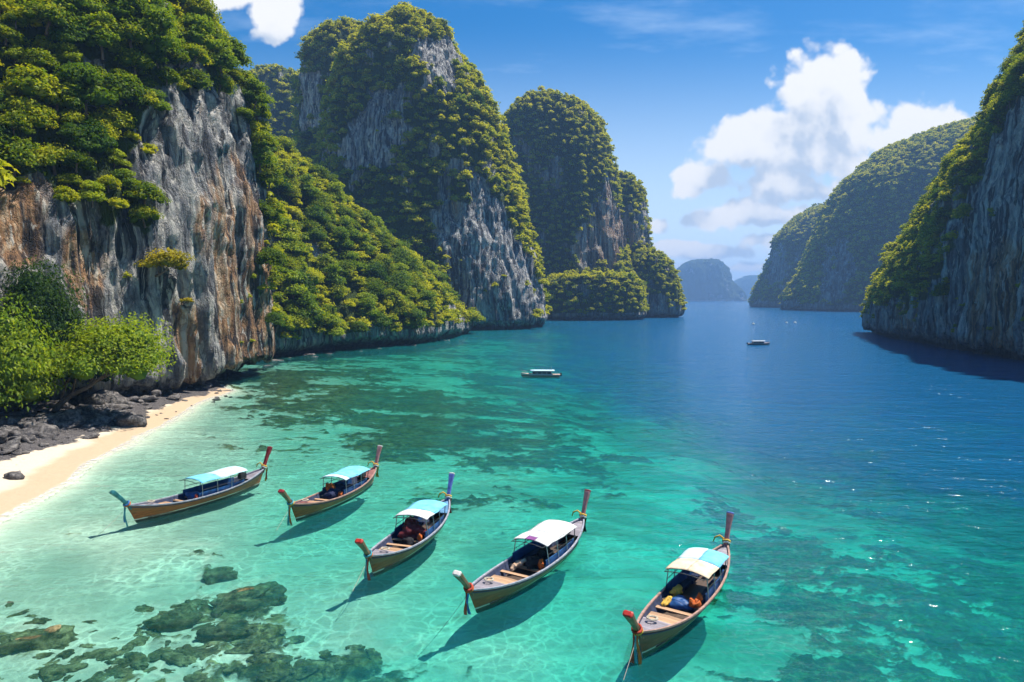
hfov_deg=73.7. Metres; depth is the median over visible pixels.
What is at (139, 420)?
boulder
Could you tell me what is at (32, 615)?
reef rock
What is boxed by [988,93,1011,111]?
jungle tree
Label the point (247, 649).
reef rock
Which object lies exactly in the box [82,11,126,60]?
jungle tree
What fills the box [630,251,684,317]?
karst
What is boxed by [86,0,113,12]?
jungle tree
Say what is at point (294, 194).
jungle tree
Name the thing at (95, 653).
reef rock
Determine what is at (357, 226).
jungle tree
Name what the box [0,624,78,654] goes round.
reef rock
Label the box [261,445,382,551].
longtail boat
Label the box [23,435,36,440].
boulder
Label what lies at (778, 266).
karst
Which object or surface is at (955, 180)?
jungle tree
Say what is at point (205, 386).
boulder
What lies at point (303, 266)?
jungle tree
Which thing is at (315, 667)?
reef rock
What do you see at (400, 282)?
jungle tree
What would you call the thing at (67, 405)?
boulder
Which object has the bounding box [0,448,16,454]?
boulder
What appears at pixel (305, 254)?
jungle tree
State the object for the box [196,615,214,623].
reef rock
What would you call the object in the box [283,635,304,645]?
reef rock
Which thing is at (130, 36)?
jungle tree
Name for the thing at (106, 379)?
beach tree
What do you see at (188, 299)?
cliff shrub
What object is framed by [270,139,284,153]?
jungle tree
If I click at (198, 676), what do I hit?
reef rock
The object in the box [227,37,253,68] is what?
jungle tree
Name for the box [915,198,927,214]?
jungle tree
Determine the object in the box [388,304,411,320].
jungle tree
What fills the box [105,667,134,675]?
reef rock
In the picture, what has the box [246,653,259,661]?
reef rock
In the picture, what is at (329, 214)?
jungle tree
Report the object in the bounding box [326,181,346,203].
jungle tree
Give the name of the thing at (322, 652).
reef rock
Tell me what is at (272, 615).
reef rock
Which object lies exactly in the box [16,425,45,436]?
boulder
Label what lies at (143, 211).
jungle tree
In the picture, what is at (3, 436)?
boulder
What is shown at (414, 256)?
jungle tree
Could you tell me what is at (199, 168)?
cliff
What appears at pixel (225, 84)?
jungle tree
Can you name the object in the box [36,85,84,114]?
jungle tree
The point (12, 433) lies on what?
boulder
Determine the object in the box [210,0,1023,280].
sky
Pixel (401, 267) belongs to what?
jungle tree
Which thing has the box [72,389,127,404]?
boulder
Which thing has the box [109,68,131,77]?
jungle tree
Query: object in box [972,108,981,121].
jungle tree
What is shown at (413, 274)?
jungle tree
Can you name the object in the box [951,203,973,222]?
jungle tree
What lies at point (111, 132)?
jungle tree
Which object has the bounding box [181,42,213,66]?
jungle tree
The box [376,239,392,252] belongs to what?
jungle tree
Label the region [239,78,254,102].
jungle tree
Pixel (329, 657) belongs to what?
reef rock
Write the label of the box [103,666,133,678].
reef rock
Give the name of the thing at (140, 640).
reef rock
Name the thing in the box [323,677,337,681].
reef rock
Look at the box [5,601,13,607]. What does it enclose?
reef rock
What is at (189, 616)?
reef rock
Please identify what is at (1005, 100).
jungle tree
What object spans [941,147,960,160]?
jungle tree
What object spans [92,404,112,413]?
boulder
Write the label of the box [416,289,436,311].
jungle tree
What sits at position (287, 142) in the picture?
jungle tree
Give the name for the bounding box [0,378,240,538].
beach
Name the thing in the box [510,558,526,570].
cloth bundle
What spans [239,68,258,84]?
jungle tree
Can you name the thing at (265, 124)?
jungle tree
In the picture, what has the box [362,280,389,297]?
jungle tree
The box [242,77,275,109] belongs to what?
jungle tree
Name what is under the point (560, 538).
longtail boat
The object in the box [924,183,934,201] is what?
jungle tree
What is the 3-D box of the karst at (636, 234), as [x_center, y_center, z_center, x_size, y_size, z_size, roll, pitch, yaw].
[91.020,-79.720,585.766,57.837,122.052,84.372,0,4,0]
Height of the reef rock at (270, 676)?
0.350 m
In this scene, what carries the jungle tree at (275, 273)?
on the cliff at (199, 168)
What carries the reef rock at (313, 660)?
on the seabed
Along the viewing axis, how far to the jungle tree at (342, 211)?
222.04 m
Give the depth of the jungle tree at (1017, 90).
165.98 m
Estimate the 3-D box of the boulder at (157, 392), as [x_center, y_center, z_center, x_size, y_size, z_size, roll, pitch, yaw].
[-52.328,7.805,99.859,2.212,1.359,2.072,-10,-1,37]
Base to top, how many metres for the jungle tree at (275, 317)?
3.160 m
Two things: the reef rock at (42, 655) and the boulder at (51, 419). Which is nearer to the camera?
the reef rock at (42, 655)
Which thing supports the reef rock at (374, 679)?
on the seabed
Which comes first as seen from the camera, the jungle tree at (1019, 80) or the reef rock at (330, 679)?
the reef rock at (330, 679)
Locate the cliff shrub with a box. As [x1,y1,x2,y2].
[179,297,192,303]
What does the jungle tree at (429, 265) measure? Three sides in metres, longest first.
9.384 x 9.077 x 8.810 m
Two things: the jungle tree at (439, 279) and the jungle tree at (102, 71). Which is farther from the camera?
the jungle tree at (439, 279)
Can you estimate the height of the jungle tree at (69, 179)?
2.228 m
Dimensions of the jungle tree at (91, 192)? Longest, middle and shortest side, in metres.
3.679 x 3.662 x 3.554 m
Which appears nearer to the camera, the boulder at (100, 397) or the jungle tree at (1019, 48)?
the boulder at (100, 397)
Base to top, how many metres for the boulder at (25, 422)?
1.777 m
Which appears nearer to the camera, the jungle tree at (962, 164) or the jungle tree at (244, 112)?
the jungle tree at (244, 112)
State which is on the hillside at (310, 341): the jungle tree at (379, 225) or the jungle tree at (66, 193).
the jungle tree at (379, 225)
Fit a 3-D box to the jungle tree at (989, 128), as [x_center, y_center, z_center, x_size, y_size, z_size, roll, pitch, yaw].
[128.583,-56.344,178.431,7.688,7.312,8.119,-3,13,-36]
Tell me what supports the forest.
on the hillside at (310, 341)
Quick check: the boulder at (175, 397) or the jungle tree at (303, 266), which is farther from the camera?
the jungle tree at (303, 266)
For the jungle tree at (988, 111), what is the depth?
184.97 m
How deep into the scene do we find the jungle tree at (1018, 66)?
168.26 m
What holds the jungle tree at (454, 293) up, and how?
on the hillside at (310, 341)
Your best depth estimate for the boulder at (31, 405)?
82.13 m
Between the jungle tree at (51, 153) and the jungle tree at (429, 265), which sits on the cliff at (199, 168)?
the jungle tree at (51, 153)
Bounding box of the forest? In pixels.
[0,0,1023,342]
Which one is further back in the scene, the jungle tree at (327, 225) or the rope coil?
the jungle tree at (327, 225)
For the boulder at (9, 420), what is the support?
on the beach
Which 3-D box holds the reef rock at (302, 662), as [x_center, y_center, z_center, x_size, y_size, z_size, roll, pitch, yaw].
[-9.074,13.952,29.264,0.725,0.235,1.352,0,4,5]
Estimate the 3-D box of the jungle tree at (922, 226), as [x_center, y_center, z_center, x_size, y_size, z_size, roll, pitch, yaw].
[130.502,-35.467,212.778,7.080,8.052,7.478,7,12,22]
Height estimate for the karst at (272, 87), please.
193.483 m
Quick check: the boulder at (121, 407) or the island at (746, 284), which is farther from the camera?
the island at (746, 284)
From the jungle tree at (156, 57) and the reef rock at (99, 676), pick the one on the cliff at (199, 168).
the jungle tree at (156, 57)
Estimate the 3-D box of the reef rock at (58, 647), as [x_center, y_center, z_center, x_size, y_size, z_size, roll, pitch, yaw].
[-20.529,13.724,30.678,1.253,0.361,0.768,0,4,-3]
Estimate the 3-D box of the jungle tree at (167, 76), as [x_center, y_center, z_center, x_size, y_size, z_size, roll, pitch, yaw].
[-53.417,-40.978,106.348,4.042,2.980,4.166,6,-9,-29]
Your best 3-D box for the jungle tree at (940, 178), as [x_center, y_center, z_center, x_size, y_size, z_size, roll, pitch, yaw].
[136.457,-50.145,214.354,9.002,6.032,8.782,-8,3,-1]
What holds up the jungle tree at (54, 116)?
on the cliff at (199, 168)
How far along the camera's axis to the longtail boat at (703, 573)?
32.94 m
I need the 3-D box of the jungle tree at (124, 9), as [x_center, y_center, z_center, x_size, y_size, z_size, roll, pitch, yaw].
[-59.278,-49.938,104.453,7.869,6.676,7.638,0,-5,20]
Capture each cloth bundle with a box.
[185,489,208,499]
[323,483,347,499]
[325,483,335,489]
[397,516,426,539]
[400,537,415,545]
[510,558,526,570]
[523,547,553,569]
[661,584,682,605]
[668,594,694,611]
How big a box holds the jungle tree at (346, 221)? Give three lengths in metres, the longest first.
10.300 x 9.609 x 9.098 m
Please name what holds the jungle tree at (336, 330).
on the hillside at (310, 341)
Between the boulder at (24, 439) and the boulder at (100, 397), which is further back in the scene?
the boulder at (100, 397)
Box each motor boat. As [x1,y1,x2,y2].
[521,366,561,378]
[747,340,769,344]
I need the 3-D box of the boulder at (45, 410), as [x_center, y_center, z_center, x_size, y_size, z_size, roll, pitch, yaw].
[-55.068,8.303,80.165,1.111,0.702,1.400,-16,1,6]
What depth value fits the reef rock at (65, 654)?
29.76 m
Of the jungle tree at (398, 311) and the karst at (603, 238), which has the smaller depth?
the jungle tree at (398, 311)
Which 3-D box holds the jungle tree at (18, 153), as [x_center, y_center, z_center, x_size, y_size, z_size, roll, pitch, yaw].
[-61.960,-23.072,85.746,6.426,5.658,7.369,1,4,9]
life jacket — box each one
[417,533,421,541]
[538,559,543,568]
[689,592,702,607]
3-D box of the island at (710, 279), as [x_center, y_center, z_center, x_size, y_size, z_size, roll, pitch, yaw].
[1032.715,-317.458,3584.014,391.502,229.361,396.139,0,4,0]
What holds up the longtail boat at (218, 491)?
on the water
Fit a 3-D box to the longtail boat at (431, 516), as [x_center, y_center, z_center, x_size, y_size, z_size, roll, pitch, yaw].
[-6.376,11.495,40.698,2.480,3.801,15.061,1,4,17]
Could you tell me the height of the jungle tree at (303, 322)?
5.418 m
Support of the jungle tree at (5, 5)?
on the cliff at (199, 168)
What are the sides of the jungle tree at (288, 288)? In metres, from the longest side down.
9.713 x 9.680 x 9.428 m
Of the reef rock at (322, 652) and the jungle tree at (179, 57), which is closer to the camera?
the reef rock at (322, 652)
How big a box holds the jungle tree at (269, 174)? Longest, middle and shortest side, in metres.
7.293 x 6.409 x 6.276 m
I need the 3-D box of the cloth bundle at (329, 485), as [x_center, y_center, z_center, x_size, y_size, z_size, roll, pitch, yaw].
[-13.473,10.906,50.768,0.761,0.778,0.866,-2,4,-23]
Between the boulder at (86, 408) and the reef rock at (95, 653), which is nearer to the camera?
the reef rock at (95, 653)
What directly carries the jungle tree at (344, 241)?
on the hillside at (310, 341)
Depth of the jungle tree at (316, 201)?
212.17 m
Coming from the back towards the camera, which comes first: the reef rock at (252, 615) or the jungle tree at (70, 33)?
the jungle tree at (70, 33)
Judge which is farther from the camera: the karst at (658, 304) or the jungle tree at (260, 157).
the karst at (658, 304)
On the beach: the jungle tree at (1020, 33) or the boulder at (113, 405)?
the boulder at (113, 405)
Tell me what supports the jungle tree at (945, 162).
on the cliff at (981, 266)
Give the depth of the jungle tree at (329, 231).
210.50 m
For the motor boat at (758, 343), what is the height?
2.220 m
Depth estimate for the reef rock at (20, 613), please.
33.86 m
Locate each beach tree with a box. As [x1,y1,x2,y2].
[0,255,90,403]
[0,293,71,410]
[41,311,176,412]
[55,325,124,392]
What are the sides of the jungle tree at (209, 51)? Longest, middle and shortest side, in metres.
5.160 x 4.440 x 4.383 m
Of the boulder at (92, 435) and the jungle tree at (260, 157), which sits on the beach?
the boulder at (92, 435)
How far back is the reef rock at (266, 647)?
30.52 m
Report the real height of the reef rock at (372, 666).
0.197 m
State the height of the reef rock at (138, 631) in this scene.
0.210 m
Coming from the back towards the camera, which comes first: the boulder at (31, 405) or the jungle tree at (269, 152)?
the jungle tree at (269, 152)
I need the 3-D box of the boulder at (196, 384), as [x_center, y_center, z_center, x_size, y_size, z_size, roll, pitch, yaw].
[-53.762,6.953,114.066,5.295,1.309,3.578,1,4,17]
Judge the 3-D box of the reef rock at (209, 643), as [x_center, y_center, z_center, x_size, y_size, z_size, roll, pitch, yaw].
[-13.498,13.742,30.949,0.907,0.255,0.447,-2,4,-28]
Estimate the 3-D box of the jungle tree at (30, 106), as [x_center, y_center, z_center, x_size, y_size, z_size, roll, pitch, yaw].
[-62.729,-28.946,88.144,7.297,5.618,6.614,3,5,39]
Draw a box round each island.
[677,258,747,300]
[734,275,757,299]
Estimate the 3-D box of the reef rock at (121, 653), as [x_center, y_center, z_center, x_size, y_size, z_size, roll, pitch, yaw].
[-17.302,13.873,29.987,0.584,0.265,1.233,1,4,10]
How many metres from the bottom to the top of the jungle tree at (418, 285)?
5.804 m
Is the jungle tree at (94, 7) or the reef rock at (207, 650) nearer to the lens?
the reef rock at (207, 650)
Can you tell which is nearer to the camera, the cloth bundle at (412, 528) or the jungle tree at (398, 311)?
the cloth bundle at (412, 528)
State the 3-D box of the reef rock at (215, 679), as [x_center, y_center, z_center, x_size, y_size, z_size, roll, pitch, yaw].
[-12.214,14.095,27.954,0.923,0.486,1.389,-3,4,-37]
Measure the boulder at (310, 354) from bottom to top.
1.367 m
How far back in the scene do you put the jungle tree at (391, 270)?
225.42 m
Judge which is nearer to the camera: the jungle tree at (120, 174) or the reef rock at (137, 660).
the reef rock at (137, 660)
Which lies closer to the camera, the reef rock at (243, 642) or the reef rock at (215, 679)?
the reef rock at (215, 679)
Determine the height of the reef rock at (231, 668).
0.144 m
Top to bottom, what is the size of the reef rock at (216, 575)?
0.941 m
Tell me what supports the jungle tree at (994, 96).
on the cliff at (981, 266)
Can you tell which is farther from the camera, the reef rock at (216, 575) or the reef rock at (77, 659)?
the reef rock at (216, 575)
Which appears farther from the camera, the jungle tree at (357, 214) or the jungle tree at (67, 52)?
the jungle tree at (357, 214)
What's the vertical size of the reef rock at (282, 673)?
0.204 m
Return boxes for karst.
[253,68,296,142]
[296,27,351,163]
[319,15,547,336]
[505,93,632,277]
[617,173,652,255]
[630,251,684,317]
[749,207,820,307]
[780,123,973,311]
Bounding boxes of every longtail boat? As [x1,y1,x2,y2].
[95,446,272,537]
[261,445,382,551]
[336,472,454,619]
[415,489,590,659]
[622,511,733,680]
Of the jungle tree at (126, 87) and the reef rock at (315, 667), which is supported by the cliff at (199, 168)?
the jungle tree at (126, 87)
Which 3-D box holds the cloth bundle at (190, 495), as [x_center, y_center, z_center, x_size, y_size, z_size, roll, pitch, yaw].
[-23.043,11.368,50.122,1.398,0.818,1.734,2,4,28]
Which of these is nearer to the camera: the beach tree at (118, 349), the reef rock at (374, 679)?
the reef rock at (374, 679)
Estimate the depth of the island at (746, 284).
5061.62 m
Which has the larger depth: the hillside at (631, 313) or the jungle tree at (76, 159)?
the hillside at (631, 313)
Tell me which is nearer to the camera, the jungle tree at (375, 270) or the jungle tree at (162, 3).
the jungle tree at (162, 3)
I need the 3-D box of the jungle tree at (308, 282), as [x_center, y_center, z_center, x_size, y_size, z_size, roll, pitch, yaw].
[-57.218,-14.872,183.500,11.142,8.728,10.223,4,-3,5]
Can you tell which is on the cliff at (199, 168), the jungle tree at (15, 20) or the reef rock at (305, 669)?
the jungle tree at (15, 20)
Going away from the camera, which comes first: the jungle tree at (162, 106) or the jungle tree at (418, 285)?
the jungle tree at (162, 106)
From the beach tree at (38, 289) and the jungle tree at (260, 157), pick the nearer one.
the beach tree at (38, 289)
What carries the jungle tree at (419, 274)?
on the hillside at (310, 341)
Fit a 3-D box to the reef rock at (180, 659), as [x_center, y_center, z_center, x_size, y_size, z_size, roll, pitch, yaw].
[-14.475,13.902,29.657,1.922,0.530,0.836,2,4,30]
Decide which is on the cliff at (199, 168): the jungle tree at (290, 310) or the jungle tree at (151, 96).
the jungle tree at (151, 96)
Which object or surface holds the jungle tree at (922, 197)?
on the cliff at (981, 266)
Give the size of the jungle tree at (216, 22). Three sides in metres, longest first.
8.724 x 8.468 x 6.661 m
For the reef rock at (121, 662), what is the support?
on the seabed
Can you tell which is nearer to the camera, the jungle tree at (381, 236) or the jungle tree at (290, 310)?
the jungle tree at (290, 310)
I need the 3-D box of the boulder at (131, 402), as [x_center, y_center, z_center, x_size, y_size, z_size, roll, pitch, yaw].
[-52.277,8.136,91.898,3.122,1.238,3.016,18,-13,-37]
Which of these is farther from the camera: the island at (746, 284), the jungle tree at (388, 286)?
the island at (746, 284)
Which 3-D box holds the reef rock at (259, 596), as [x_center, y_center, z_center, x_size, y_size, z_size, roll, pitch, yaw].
[-13.700,13.467,35.525,3.900,1.406,2.412,-2,4,-30]
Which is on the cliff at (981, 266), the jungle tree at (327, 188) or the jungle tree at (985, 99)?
the jungle tree at (985, 99)
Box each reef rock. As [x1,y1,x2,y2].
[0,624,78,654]
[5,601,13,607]
[7,609,32,617]
[24,614,37,617]
[28,673,39,678]
[29,617,51,624]
[32,652,54,658]
[37,663,69,681]
[43,659,54,664]
[50,641,69,649]
[51,649,74,659]
[61,675,73,681]
[63,662,87,672]
[68,655,82,663]
[78,643,95,647]
[81,647,117,659]
[82,620,96,623]
[82,671,108,681]
[96,650,119,661]
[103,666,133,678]
[104,657,129,667]
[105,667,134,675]
[108,650,127,659]
[120,635,149,651]
[124,651,148,669]
[133,627,142,636]
[134,604,154,612]
[140,630,160,636]
[142,604,202,631]
[142,666,157,673]
[147,646,174,661]
[160,651,195,666]
[161,668,175,672]
[170,603,190,608]
[173,644,199,660]
[177,645,207,652]
[181,599,209,605]
[183,670,207,681]
[191,622,215,630]
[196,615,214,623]
[196,619,257,642]
[196,646,218,657]
[199,650,222,660]
[202,566,237,584]
[204,640,224,646]
[204,676,223,681]
[209,581,287,617]
[223,663,244,672]
[224,645,264,654]
[230,639,266,645]
[241,630,259,638]
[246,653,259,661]
[247,610,261,618]
[250,654,292,664]
[255,671,281,681]
[256,670,285,681]
[259,628,285,636]
[260,644,271,652]
[268,635,275,643]
[270,614,285,616]
[278,675,291,681]
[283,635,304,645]
[288,659,310,675]
[289,661,324,679]
[292,666,308,672]
[309,659,328,662]
[319,649,331,654]
[319,652,345,664]
[322,662,336,679]
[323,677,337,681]
[345,644,364,649]
[359,676,395,681]
[363,664,378,669]
[365,648,382,664]
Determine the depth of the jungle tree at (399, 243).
242.23 m
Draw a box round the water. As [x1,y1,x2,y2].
[0,300,1023,679]
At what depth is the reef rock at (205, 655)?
29.92 m
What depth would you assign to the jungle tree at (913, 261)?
216.86 m
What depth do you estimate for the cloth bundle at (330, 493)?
50.12 m
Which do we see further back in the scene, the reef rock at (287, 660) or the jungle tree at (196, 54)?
the jungle tree at (196, 54)
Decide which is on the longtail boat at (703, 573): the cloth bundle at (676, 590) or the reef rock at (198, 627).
the cloth bundle at (676, 590)
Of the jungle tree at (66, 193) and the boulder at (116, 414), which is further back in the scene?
the jungle tree at (66, 193)
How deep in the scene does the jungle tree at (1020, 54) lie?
175.16 m
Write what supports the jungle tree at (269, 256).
on the cliff at (199, 168)
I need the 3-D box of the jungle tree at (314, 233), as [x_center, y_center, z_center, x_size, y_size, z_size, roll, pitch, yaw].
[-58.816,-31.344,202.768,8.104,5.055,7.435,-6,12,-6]
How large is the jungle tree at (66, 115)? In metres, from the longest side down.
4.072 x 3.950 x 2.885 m
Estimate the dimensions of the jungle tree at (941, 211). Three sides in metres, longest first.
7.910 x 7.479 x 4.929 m
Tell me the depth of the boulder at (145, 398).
94.33 m
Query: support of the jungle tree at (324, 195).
on the hillside at (310, 341)
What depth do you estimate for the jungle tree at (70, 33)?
95.22 m
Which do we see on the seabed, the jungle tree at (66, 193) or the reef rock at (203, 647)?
the reef rock at (203, 647)
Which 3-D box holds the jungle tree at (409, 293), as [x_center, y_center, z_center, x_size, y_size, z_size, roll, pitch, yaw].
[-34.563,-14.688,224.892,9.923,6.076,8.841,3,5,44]
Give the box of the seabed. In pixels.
[0,336,1023,681]
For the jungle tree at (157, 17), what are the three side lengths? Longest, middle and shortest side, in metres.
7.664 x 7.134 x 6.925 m
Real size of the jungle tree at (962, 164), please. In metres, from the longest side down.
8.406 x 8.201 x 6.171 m
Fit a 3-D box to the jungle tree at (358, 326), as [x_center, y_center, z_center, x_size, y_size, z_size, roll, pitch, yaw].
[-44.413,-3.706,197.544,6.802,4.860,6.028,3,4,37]
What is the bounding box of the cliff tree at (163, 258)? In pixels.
[133,247,195,276]
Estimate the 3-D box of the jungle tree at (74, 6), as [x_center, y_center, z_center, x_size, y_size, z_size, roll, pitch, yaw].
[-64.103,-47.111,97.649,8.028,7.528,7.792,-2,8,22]
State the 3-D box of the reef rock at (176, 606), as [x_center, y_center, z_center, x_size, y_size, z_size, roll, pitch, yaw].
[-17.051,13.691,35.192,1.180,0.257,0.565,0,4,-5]
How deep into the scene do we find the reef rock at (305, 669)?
28.94 m
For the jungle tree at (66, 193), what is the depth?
87.47 m
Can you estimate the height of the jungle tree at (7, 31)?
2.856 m
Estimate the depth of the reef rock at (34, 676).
28.20 m
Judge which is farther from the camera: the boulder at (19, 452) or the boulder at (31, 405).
the boulder at (31, 405)
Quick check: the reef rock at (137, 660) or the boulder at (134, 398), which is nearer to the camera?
the reef rock at (137, 660)
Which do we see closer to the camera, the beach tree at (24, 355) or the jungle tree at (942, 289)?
the beach tree at (24, 355)
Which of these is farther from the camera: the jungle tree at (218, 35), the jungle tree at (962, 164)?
the jungle tree at (962, 164)
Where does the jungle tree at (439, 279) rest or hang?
on the hillside at (310, 341)
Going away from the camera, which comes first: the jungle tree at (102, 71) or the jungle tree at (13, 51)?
the jungle tree at (13, 51)
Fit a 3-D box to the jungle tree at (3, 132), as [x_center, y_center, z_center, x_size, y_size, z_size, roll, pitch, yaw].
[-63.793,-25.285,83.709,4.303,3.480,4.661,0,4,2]
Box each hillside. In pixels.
[267,155,470,358]
[544,276,645,320]
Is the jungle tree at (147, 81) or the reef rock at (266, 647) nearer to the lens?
the reef rock at (266, 647)
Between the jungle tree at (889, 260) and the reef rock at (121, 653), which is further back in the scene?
the jungle tree at (889, 260)
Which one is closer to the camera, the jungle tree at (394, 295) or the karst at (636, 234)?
the jungle tree at (394, 295)
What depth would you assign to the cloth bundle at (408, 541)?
40.64 m
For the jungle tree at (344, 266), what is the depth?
205.65 m
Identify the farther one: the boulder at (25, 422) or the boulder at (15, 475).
the boulder at (25, 422)
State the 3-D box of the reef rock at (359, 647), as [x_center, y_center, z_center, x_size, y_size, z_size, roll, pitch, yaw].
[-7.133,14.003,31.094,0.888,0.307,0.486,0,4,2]
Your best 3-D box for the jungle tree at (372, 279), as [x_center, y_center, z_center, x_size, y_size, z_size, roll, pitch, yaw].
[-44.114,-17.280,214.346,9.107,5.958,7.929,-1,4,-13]
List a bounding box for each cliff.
[0,0,275,399]
[862,84,1023,360]
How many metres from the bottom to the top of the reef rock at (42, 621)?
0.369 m
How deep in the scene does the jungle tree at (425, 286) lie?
236.80 m
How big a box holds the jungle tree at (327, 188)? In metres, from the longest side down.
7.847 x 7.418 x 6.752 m
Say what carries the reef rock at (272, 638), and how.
on the seabed
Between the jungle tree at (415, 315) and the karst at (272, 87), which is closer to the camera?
the jungle tree at (415, 315)
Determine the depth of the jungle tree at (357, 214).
229.64 m
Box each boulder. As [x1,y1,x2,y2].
[0,415,22,425]
[0,425,20,431]
[0,430,8,443]
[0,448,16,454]
[1,443,19,450]
[4,436,20,445]
[4,470,24,479]
[7,410,25,416]
[7,430,21,436]
[8,435,29,441]
[11,449,23,455]
[16,417,47,428]
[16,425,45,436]
[20,408,34,411]
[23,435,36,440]
[26,402,43,407]
[34,412,59,424]
[35,423,59,438]
[37,408,49,412]
[38,443,48,446]
[44,400,72,408]
[51,409,86,425]
[54,418,82,428]
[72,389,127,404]
[73,404,93,412]
[80,432,99,438]
[82,423,93,427]
[86,413,112,424]
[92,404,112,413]
[102,402,116,407]
[105,412,118,416]
[111,408,124,415]
[114,414,146,426]
[115,404,129,409]
[115,405,125,409]
[125,397,136,403]
[128,396,139,400]
[140,395,158,401]
[148,389,162,396]
[166,393,180,399]
[189,382,204,385]
[198,384,211,388]
[305,353,315,358]
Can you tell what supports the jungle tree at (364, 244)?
on the hillside at (310, 341)
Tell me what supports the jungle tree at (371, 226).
on the hillside at (310, 341)
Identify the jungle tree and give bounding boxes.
[0,0,16,13]
[0,10,31,29]
[0,23,22,45]
[0,35,29,61]
[0,63,72,105]
[0,71,13,82]
[0,90,10,110]
[0,95,58,129]
[0,108,36,138]
[0,123,15,142]
[0,134,48,177]
[11,5,53,27]
[12,0,81,36]
[15,47,60,70]
[28,34,53,50]
[32,142,73,174]
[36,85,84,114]
[36,106,60,126]
[44,0,100,27]
[45,19,98,44]
[49,72,78,87]
[51,42,84,64]
[53,61,118,120]
[53,185,82,205]
[55,149,96,172]
[55,173,82,186]
[56,122,83,139]
[57,109,87,125]
[64,119,117,159]
[72,0,111,26]
[78,81,106,91]
[78,179,107,207]
[81,111,121,139]
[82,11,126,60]
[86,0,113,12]
[87,64,109,83]
[93,104,137,129]
[97,174,121,192]
[99,71,153,108]
[100,148,131,168]
[101,0,150,25]
[104,18,165,54]
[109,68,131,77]
[111,168,140,191]
[113,47,155,76]
[123,180,171,205]
[123,203,165,227]
[131,0,185,46]
[135,3,180,50]
[136,76,157,87]
[141,89,159,108]
[147,87,171,115]
[149,49,168,67]
[154,34,188,57]
[155,65,182,86]
[168,49,190,66]
[169,19,189,38]
[176,66,213,94]
[177,12,222,51]
[181,0,221,22]
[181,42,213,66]
[197,43,212,58]
[202,13,230,36]
[205,39,240,77]
[208,24,232,48]
[210,32,234,61]
[213,72,236,95]
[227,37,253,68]
[228,66,244,83]
[234,107,254,121]
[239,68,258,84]
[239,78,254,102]
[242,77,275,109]
[249,101,271,120]
[249,144,277,172]
[250,129,281,147]
[253,117,272,132]
[255,247,288,270]
[257,162,284,190]
[259,199,276,216]
[264,146,274,155]
[264,311,285,326]
[266,197,286,217]
[267,265,284,281]
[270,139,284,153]
[270,175,294,195]
[270,211,285,232]
[271,215,300,236]
[271,265,290,272]
[272,308,294,332]
[273,230,305,254]
[274,135,295,151]
[275,158,298,177]
[276,269,311,299]
[279,184,301,199]
[281,252,300,267]
[282,305,299,321]
[283,265,300,273]
[286,239,311,258]
[287,175,303,188]
[287,315,316,334]
[290,256,308,270]
[292,269,319,297]
[292,293,323,328]
[296,217,327,233]
[297,173,318,205]
[299,157,312,167]
[302,267,324,285]
[303,193,331,209]
[304,188,331,200]
[304,204,331,223]
[304,227,327,243]
[307,304,329,327]
[308,163,330,177]
[313,315,336,333]
[315,253,339,271]
[318,220,335,229]
[319,303,338,315]
[320,201,336,221]
[321,263,345,286]
[321,281,346,301]
[321,314,345,342]
[322,173,338,183]
[324,181,339,192]
[324,225,341,237]
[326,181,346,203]
[329,226,354,252]
[333,204,355,220]
[334,319,349,329]
[335,215,361,238]
[335,259,355,274]
[339,250,367,271]
[348,320,369,336]
[349,210,360,218]
[350,219,361,229]
[354,232,375,255]
[355,292,377,307]
[355,296,379,317]
[358,208,378,226]
[361,262,390,282]
[361,277,385,289]
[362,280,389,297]
[363,221,382,239]
[368,259,387,268]
[370,313,392,332]
[373,232,392,246]
[373,253,394,264]
[374,216,386,229]
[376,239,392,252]
[380,288,406,308]
[381,229,397,244]
[381,283,395,289]
[385,265,398,275]
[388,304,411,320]
[389,246,414,263]
[389,270,414,291]
[391,240,402,249]
[391,262,412,277]
[391,294,417,307]
[395,256,422,271]
[401,287,422,300]
[403,308,427,332]
[408,250,418,259]
[408,272,424,283]
[408,282,424,292]
[414,270,426,282]
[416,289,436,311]
[418,280,430,289]
[423,260,440,276]
[435,271,449,285]
[437,281,452,290]
[437,284,446,294]
[447,289,460,300]
[462,310,485,325]
[468,89,485,104]
[884,255,898,268]
[895,226,912,242]
[904,253,921,268]
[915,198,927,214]
[917,214,933,232]
[918,192,928,203]
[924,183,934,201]
[927,186,946,201]
[929,282,949,300]
[931,206,952,220]
[932,172,949,187]
[939,153,956,168]
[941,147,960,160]
[943,174,966,189]
[948,155,974,173]
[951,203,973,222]
[971,126,990,147]
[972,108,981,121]
[979,92,991,106]
[982,108,1007,126]
[983,80,1002,96]
[983,98,1001,114]
[984,119,1002,132]
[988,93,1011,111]
[989,90,1007,103]
[995,60,1005,79]
[995,90,1016,108]
[997,60,1008,68]
[999,60,1023,85]
[1003,51,1023,72]
[1003,52,1017,68]
[1004,81,1023,102]
[1005,53,1023,74]
[1008,40,1023,55]
[1013,74,1023,84]
[1014,20,1023,42]
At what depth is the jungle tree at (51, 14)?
93.00 m
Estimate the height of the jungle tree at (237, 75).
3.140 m
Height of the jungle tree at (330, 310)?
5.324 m
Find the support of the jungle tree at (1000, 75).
on the cliff at (981, 266)
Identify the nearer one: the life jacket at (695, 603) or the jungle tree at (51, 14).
the life jacket at (695, 603)
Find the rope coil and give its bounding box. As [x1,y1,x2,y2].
[646,615,658,620]
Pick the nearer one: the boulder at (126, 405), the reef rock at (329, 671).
the reef rock at (329, 671)

